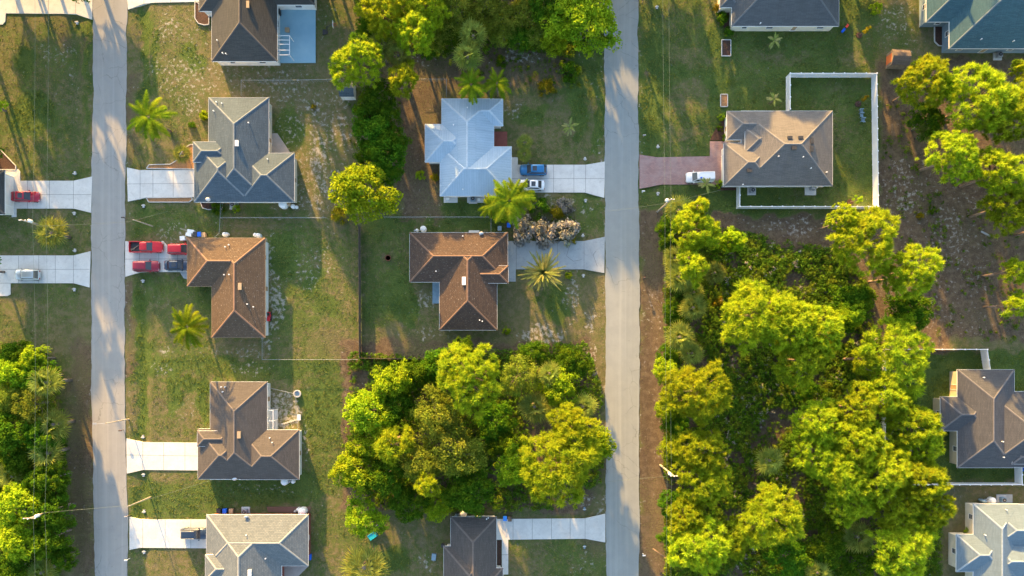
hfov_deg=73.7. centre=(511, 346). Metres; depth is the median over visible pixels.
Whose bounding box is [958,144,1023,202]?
pine tree
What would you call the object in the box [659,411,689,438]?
oak tree
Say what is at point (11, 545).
broadleaf tree
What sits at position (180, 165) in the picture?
mulch bed
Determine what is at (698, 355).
palm tree
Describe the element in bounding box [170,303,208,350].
palm tree
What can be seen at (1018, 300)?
pine tree
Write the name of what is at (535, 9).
oak tree
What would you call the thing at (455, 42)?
oak tree
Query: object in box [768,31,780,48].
palm tree
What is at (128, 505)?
service line
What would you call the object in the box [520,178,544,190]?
parked car
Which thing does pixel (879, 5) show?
bush
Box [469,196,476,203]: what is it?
air conditioner
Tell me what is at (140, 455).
driveway
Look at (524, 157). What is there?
palm tree
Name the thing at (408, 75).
pine tree
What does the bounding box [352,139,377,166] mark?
oak tree
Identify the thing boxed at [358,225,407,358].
wooden fence
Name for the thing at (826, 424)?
tree
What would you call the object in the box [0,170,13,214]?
house
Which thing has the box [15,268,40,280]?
parked car
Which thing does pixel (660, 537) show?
oak tree
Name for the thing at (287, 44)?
screen enclosure frame
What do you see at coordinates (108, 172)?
road
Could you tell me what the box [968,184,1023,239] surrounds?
pine tree
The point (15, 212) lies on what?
path
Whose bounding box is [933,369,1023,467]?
house
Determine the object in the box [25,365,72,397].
palm tree
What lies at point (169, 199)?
mulch bed
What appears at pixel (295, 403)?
chain link fence
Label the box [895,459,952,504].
tree
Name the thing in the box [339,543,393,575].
palm tree
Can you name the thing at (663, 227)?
oak tree
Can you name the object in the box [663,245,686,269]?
palm tree
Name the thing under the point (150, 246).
pickup truck
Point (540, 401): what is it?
palm tree
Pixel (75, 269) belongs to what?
driveway
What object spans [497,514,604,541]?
driveway
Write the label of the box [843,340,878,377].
pine tree
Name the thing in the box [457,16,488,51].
palm tree
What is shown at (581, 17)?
broadleaf tree
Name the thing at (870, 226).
pine tree
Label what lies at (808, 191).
patio
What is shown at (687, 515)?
pine tree
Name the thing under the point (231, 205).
air conditioner
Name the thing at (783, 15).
house
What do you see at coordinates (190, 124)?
bush
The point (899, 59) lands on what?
shed
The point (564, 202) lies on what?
bush
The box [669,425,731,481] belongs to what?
tree
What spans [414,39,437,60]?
oak tree
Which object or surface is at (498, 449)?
oak tree
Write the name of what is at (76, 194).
driveway
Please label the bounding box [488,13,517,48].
broadleaf tree
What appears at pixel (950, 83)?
broadleaf tree
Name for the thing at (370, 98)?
oak tree
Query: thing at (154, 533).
driveway
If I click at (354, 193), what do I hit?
broadleaf tree
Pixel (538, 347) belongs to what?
oak tree
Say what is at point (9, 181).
garage door
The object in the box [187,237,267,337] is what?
house
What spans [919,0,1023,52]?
house
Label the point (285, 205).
water treatment tanks
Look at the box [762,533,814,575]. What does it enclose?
oak tree
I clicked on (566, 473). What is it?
broadleaf tree
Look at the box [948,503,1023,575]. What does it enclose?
house
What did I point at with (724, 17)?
bush
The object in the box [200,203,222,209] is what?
mulch bed
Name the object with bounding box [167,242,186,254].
parked car
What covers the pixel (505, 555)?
path
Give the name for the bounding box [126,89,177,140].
palm tree
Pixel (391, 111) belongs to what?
oak tree
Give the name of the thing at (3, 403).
broadleaf tree
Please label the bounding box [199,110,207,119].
bush
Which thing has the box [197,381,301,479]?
house
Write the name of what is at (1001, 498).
air conditioner
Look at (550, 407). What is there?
palm tree
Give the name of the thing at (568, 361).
oak tree
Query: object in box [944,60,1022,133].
tree
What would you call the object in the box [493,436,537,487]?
broadleaf tree
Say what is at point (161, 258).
driveway
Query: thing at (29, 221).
utility pole
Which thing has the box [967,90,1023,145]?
pine tree
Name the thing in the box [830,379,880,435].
tree
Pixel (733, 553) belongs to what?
pine tree
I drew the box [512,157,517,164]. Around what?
path
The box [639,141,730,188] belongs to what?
driveway
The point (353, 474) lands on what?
broadleaf tree
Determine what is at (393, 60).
palm tree
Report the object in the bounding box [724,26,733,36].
bush
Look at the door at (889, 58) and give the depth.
121.10 m
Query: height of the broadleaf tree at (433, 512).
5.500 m
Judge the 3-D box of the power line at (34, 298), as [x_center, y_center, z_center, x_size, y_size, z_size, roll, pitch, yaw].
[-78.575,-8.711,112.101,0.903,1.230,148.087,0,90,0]
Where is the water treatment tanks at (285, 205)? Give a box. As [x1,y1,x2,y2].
[279,203,298,208]
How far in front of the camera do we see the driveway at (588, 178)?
121.95 m
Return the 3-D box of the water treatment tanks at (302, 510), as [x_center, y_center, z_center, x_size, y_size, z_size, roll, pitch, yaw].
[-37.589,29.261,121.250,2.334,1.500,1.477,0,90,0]
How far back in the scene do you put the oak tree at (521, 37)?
118.53 m
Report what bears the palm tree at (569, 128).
on the ground at (326, 136)
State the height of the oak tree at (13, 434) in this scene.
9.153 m
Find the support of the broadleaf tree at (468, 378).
on the ground at (326, 136)
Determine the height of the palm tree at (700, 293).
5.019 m
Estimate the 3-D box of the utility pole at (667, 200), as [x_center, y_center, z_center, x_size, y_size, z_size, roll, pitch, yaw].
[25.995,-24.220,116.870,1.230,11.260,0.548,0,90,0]
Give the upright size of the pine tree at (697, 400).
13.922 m
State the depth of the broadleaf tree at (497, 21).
116.70 m
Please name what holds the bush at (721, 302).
on the ground at (326, 136)
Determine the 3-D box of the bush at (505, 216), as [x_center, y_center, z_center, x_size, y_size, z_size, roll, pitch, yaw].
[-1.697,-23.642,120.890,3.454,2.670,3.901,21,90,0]
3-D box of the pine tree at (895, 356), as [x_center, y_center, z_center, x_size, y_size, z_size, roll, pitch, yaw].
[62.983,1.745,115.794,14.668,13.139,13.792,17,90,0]
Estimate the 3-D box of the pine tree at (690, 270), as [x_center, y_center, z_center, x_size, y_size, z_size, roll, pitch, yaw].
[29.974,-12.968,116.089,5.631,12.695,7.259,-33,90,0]
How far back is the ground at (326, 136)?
122.07 m
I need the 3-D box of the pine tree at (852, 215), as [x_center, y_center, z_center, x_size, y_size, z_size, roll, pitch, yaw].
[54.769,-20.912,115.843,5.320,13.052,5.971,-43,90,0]
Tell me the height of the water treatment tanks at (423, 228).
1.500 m
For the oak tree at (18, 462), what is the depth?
116.13 m
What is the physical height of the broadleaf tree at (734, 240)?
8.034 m
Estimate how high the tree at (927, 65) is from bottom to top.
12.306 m
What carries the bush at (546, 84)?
on the ground at (326, 136)
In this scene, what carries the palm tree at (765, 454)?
on the ground at (326, 136)
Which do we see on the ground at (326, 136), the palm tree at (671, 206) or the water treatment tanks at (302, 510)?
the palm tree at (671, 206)
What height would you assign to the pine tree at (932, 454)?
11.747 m
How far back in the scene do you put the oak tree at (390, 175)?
117.20 m
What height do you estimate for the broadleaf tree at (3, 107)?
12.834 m
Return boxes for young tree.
[847,194,862,204]
[855,95,869,106]
[856,26,871,38]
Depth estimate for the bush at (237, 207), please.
121.54 m
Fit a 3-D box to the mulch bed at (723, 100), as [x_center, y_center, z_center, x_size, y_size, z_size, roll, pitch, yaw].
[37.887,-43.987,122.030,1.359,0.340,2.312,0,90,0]
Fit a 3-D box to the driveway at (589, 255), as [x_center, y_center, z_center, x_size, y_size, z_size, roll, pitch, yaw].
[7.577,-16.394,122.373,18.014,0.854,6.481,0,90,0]
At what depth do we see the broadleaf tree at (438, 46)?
117.30 m
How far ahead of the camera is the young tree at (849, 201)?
119.35 m
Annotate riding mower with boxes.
[267,312,271,320]
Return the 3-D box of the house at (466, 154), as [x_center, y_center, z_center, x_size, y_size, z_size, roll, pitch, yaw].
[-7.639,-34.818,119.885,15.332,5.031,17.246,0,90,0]
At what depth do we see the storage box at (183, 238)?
121.13 m
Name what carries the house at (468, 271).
on the ground at (326, 136)
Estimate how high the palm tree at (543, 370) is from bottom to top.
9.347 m
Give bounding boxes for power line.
[32,117,34,557]
[45,140,47,564]
[663,81,666,546]
[669,74,671,481]
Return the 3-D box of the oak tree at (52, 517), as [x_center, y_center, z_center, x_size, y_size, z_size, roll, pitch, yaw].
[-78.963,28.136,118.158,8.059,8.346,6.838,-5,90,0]
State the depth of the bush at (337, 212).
120.51 m
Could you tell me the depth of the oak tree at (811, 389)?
119.27 m
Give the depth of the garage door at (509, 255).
121.94 m
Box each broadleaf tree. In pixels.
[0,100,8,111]
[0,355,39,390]
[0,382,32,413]
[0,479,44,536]
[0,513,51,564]
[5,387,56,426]
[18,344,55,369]
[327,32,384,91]
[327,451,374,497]
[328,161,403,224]
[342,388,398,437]
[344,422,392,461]
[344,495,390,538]
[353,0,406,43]
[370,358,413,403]
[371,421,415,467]
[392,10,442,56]
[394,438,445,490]
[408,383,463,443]
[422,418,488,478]
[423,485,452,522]
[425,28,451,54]
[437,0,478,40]
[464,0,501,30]
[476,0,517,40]
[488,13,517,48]
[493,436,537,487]
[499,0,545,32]
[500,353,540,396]
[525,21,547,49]
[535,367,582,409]
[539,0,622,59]
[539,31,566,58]
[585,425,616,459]
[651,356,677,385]
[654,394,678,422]
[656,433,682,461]
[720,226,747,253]
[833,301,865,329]
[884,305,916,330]
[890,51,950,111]
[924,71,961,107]
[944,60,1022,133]
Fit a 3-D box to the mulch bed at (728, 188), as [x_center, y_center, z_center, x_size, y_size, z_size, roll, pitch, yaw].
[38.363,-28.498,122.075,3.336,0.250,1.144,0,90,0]
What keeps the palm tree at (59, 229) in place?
on the ground at (326, 136)
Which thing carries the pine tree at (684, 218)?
on the ground at (326, 136)
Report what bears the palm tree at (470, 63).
on the ground at (326, 136)
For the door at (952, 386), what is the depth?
121.01 m
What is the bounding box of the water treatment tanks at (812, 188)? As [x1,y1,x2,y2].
[809,186,817,190]
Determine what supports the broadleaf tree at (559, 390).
on the ground at (326, 136)
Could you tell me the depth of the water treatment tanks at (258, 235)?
120.80 m
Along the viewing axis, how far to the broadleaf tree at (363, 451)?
115.61 m
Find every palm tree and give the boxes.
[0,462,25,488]
[24,557,60,575]
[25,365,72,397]
[26,438,70,467]
[32,215,71,250]
[37,407,75,441]
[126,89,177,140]
[170,144,191,164]
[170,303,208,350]
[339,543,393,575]
[365,30,395,64]
[385,40,413,66]
[452,37,484,72]
[454,68,486,104]
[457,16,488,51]
[478,192,497,217]
[484,67,511,99]
[484,179,535,228]
[500,178,536,211]
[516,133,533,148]
[516,147,531,163]
[517,390,548,425]
[519,247,565,291]
[537,361,560,387]
[544,401,562,423]
[562,117,578,135]
[571,391,598,420]
[663,194,693,227]
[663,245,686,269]
[663,319,695,353]
[664,260,696,292]
[676,293,709,321]
[677,342,704,365]
[682,279,705,299]
[697,177,715,193]
[701,261,725,283]
[754,445,785,476]
[766,92,781,106]
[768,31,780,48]
[802,559,832,575]
[841,519,874,554]
[914,117,944,142]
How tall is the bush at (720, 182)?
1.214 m
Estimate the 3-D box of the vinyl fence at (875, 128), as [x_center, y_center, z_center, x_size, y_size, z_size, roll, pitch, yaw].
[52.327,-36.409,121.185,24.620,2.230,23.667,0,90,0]
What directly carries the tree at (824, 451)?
on the ground at (326, 136)
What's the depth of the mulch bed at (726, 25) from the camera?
121.95 m
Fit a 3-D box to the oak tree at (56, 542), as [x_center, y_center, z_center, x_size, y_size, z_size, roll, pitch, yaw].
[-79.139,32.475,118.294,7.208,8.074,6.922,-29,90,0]
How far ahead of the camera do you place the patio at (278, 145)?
121.92 m
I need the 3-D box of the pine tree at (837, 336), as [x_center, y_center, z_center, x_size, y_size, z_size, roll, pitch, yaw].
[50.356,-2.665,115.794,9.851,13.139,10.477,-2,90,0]
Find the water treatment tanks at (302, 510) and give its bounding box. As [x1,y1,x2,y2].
[294,506,307,513]
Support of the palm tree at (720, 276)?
on the ground at (326, 136)
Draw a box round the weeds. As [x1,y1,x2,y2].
[345,50,1022,342]
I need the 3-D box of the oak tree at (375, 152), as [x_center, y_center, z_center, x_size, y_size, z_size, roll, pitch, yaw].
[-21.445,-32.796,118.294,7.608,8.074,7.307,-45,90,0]
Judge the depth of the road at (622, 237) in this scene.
121.94 m
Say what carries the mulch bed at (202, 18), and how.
on the ground at (326, 136)
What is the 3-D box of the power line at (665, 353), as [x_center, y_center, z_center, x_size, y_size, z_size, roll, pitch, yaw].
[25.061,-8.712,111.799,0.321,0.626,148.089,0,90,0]
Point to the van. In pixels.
(692, 177)
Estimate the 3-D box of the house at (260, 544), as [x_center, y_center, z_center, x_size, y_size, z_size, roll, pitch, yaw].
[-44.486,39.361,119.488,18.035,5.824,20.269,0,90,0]
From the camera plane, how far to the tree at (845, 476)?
111.04 m
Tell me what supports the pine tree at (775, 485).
on the ground at (326, 136)
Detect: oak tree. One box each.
[0,339,34,375]
[0,409,37,456]
[0,440,36,480]
[0,553,43,575]
[19,355,64,393]
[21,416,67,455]
[23,459,71,499]
[30,520,73,559]
[32,491,77,528]
[49,545,81,571]
[351,101,380,126]
[351,114,395,163]
[352,77,396,120]
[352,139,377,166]
[355,17,382,39]
[363,131,407,174]
[363,445,408,498]
[372,98,402,128]
[373,160,404,191]
[381,387,415,425]
[384,126,412,158]
[388,482,431,523]
[398,357,433,399]
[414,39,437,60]
[417,347,458,385]
[437,17,475,55]
[440,466,495,517]
[451,335,473,356]
[474,400,517,443]
[488,430,519,457]
[505,26,533,54]
[517,340,550,368]
[528,0,570,31]
[550,342,595,380]
[654,213,676,236]
[654,344,679,365]
[655,523,679,544]
[656,488,684,518]
[658,231,679,251]
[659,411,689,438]
[662,299,682,321]
[711,234,728,254]
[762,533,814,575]
[793,376,820,399]
[803,519,848,570]
[826,284,878,335]
[840,546,879,575]
[882,291,935,333]
[906,100,949,141]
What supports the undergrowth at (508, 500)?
on the ground at (326, 136)
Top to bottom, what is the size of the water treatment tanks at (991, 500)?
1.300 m
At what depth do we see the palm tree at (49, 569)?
116.91 m
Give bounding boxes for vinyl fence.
[736,72,878,208]
[880,349,1023,484]
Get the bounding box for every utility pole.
[19,219,52,228]
[23,503,69,519]
[657,198,674,212]
[659,464,676,476]
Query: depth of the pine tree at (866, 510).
112.81 m
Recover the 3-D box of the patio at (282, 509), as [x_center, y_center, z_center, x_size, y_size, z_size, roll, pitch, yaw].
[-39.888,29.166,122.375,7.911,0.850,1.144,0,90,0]
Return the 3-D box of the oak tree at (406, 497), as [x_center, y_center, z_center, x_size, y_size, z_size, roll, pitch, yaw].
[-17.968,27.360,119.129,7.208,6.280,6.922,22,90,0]
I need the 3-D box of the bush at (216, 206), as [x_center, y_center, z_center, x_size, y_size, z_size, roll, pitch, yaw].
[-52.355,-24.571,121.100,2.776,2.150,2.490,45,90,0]
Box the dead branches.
[715,232,933,574]
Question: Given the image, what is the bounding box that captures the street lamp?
[92,418,128,424]
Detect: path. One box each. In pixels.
[6,169,19,180]
[12,208,16,216]
[502,540,507,573]
[508,269,515,281]
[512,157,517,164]
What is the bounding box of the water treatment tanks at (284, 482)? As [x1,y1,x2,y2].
[281,480,295,484]
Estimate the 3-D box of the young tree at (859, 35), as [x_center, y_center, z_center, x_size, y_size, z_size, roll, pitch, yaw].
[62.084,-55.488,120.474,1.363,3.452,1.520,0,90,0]
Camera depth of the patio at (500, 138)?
121.88 m
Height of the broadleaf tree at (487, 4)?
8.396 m
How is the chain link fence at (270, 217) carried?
on the ground at (326, 136)
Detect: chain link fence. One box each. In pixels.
[220,203,327,218]
[241,79,342,96]
[262,340,359,359]
[271,388,298,429]
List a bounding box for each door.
[6,176,13,206]
[508,242,510,268]
[721,155,722,183]
[886,53,891,64]
[950,384,955,389]
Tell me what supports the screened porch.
on the ground at (326, 136)
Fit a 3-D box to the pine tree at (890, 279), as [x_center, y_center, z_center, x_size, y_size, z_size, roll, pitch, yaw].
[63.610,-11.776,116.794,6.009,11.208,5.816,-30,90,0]
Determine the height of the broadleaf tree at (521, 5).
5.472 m
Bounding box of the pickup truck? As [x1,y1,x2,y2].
[129,240,163,252]
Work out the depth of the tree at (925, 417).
111.43 m
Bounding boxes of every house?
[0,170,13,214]
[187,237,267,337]
[192,97,296,202]
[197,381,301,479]
[198,0,316,65]
[205,513,310,575]
[409,232,508,330]
[424,98,511,196]
[443,515,502,575]
[718,0,839,30]
[721,111,832,186]
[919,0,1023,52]
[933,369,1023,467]
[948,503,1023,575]
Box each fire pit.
[293,390,300,397]
[385,255,390,260]
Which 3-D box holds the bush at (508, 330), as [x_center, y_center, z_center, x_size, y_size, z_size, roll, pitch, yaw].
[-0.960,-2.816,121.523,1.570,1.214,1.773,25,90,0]
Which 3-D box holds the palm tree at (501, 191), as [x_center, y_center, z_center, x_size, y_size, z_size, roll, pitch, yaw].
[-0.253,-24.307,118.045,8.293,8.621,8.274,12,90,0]
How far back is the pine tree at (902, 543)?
111.93 m
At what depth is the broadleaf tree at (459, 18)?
115.46 m
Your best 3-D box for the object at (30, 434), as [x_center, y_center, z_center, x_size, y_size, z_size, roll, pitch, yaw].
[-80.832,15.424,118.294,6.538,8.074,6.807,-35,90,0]
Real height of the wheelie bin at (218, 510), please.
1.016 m
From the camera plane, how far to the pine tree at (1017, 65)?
113.76 m
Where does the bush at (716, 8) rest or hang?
on the ground at (326, 136)
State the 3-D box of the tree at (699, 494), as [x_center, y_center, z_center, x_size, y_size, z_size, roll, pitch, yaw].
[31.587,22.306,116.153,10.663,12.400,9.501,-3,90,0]
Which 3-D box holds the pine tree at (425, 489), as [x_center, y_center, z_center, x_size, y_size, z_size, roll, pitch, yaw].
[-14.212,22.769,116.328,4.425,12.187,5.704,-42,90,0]
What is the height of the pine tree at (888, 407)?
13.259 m
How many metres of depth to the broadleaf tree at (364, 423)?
114.37 m
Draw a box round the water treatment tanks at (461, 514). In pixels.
[455,511,466,515]
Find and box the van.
[685,171,714,183]
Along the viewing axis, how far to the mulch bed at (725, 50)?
121.95 m
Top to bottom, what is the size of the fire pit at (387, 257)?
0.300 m
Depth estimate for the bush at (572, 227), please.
119.83 m
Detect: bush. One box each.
[188,121,195,127]
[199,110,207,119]
[211,203,225,215]
[232,204,239,212]
[331,206,347,224]
[414,170,425,179]
[429,172,438,181]
[491,209,509,222]
[496,54,507,67]
[502,326,510,334]
[512,214,538,247]
[527,194,549,220]
[529,215,557,249]
[537,78,557,97]
[549,205,564,219]
[553,217,580,247]
[556,197,575,214]
[558,60,581,83]
[565,272,572,278]
[711,296,724,308]
[712,3,718,11]
[715,11,728,26]
[715,180,722,188]
[716,114,725,120]
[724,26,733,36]
[868,2,882,15]
[916,212,924,219]
[928,205,937,214]
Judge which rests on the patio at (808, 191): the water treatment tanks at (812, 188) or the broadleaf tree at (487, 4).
the water treatment tanks at (812, 188)
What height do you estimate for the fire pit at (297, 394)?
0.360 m
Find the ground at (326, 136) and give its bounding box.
[0,0,1023,575]
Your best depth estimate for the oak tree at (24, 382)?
115.69 m
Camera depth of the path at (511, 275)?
121.95 m
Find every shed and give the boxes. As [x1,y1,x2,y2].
[339,83,355,99]
[886,49,911,69]
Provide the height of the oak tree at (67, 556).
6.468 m
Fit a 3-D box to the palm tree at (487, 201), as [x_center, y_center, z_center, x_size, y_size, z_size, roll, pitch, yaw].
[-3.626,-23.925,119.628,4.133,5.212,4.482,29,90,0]
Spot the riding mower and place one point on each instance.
(269, 316)
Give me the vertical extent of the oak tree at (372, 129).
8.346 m
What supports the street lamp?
on the ground at (326, 136)
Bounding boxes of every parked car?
[11,190,40,202]
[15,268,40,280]
[132,259,159,271]
[164,259,186,270]
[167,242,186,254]
[180,527,205,540]
[520,163,546,175]
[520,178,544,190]
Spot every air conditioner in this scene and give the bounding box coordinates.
[230,203,237,209]
[241,507,249,513]
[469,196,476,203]
[747,187,755,194]
[993,52,1002,59]
[997,495,1006,502]
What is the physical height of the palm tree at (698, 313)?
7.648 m
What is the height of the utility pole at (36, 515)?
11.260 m
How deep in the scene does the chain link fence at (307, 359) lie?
120.78 m
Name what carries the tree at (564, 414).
on the ground at (326, 136)
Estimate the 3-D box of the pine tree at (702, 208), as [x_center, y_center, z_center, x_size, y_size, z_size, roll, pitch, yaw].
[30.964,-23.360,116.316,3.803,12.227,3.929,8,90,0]
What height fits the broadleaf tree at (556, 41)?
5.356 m
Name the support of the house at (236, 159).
on the ground at (326, 136)
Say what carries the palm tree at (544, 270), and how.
on the ground at (326, 136)
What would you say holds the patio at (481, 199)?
on the ground at (326, 136)
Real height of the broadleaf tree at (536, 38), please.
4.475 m
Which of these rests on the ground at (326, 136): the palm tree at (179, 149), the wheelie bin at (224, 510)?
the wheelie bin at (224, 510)
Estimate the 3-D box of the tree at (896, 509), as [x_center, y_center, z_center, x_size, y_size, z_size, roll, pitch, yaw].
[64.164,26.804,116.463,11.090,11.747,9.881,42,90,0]
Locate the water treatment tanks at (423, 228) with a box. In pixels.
[414,226,426,231]
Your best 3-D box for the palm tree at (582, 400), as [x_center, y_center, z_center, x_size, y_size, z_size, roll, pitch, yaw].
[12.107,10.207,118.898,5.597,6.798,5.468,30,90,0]
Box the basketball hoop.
[323,20,335,34]
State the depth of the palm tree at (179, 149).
119.44 m
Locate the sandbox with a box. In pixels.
[367,532,377,540]
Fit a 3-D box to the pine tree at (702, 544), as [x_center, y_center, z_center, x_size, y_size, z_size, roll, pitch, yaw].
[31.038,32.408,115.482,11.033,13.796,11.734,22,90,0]
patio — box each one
[180,272,186,278]
[267,507,310,512]
[272,133,289,152]
[280,10,315,62]
[284,566,307,575]
[432,282,438,303]
[444,197,457,202]
[467,197,484,202]
[494,132,506,145]
[805,187,815,194]
[996,494,1012,502]
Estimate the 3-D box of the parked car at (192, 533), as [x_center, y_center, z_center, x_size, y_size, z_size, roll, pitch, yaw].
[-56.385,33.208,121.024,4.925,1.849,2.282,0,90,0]
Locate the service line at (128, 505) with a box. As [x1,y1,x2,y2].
[47,480,210,512]
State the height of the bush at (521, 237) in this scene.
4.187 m
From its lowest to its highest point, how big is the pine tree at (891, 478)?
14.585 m
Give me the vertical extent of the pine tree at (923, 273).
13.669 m
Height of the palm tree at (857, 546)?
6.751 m
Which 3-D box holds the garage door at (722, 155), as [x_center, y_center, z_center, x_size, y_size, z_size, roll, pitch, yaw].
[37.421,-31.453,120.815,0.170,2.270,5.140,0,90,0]
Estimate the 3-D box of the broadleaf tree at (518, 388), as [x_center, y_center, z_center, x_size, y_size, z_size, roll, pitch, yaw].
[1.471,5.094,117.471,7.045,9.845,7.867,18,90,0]
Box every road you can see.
[91,0,128,575]
[603,0,639,575]
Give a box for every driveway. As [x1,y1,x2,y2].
[0,0,92,24]
[0,251,90,295]
[14,177,91,212]
[125,241,186,276]
[126,438,197,472]
[127,0,198,9]
[127,168,193,201]
[129,517,205,549]
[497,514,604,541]
[508,237,604,272]
[512,162,604,197]
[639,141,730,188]
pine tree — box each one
[387,58,419,99]
[403,0,451,30]
[413,468,439,496]
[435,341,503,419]
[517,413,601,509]
[656,358,732,428]
[665,495,705,539]
[666,510,734,575]
[668,203,721,253]
[676,249,710,290]
[688,195,708,214]
[708,514,751,560]
[718,276,799,357]
[727,481,806,550]
[752,300,818,354]
[752,481,780,499]
[771,332,831,391]
[793,300,844,358]
[817,200,858,235]
[823,481,877,529]
[824,205,901,277]
[832,414,894,475]
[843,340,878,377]
[848,314,936,399]
[852,446,915,508]
[856,369,915,419]
[864,507,939,575]
[867,264,908,293]
[881,242,945,300]
[894,426,946,464]
[906,494,957,532]
[915,129,982,186]
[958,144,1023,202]
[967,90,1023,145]
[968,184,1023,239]
[981,257,1023,284]
[982,288,1023,317]
[1005,58,1023,82]
[1014,231,1023,236]
[1016,74,1023,103]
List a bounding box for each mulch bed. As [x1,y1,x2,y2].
[0,150,16,169]
[146,144,193,168]
[146,197,192,202]
[194,1,209,25]
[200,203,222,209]
[497,540,500,564]
[710,116,725,139]
[718,184,735,189]
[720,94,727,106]
[721,13,732,32]
[721,39,730,56]
[934,27,941,45]
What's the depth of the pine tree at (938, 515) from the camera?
111.85 m
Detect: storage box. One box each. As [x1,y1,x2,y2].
[180,236,186,240]
[431,553,435,560]
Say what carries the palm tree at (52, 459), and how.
on the ground at (326, 136)
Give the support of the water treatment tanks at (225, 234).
on the ground at (326, 136)
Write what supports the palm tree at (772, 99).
on the ground at (326, 136)
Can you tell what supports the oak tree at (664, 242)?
on the ground at (326, 136)
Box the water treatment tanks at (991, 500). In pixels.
[978,497,995,503]
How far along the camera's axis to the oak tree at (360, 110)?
116.22 m
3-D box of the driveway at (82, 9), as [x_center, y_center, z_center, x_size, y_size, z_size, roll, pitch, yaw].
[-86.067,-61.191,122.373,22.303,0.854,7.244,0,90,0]
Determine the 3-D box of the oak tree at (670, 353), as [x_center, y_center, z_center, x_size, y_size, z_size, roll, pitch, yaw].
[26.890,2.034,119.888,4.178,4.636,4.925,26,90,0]
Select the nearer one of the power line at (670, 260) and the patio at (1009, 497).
the power line at (670, 260)
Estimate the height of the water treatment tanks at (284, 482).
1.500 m
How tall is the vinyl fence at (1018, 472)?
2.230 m
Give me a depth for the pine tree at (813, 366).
111.99 m
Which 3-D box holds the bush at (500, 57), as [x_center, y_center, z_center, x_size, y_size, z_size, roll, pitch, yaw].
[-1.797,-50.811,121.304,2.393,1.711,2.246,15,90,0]
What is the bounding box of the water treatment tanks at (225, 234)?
[222,232,229,236]
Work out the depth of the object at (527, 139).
119.72 m
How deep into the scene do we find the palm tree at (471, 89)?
115.20 m
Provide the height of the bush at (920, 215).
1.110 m
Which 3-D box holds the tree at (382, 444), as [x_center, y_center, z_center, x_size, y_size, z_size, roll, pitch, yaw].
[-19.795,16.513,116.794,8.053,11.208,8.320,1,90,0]
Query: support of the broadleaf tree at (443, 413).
on the ground at (326, 136)
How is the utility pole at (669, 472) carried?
on the ground at (326, 136)
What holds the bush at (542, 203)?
on the ground at (326, 136)
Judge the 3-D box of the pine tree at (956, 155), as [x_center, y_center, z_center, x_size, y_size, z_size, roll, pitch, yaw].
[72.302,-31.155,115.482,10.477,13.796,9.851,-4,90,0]
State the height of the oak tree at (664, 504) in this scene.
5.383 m
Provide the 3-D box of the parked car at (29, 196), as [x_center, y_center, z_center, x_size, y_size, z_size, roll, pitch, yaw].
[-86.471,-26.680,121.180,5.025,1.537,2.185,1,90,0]
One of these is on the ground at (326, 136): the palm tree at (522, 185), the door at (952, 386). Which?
the palm tree at (522, 185)
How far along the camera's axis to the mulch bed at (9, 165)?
121.95 m
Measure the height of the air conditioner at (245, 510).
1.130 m
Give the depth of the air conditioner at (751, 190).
121.80 m
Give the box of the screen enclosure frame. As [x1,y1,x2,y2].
[278,35,293,60]
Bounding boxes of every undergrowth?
[0,0,604,575]
[662,209,944,575]
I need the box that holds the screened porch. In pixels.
[268,409,277,429]
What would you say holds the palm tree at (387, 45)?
on the ground at (326, 136)
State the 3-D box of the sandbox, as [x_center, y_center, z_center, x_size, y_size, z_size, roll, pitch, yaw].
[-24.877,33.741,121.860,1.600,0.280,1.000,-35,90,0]
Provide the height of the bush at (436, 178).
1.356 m
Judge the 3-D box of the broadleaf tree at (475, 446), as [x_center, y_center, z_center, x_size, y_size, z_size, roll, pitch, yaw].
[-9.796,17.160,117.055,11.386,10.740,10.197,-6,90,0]
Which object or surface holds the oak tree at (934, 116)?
on the ground at (326, 136)
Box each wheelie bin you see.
[216,508,222,513]
[222,508,227,513]
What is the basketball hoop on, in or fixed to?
on the ground at (326, 136)
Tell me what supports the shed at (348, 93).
on the ground at (326, 136)
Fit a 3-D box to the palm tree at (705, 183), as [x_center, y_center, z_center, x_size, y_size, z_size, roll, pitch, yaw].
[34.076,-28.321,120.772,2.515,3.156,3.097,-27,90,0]
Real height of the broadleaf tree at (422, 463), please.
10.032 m
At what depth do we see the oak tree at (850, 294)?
115.98 m
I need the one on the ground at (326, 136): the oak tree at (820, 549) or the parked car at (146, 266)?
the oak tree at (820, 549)
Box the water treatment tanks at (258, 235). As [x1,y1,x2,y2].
[253,233,261,237]
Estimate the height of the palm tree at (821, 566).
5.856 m
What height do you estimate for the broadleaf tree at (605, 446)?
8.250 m
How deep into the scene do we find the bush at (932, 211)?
121.65 m
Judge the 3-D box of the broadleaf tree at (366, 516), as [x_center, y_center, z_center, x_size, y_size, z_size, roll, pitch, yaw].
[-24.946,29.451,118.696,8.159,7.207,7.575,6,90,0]
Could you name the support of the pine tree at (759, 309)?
on the ground at (326, 136)
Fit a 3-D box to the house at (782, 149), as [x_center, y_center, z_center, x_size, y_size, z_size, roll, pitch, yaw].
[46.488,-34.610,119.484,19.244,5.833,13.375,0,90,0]

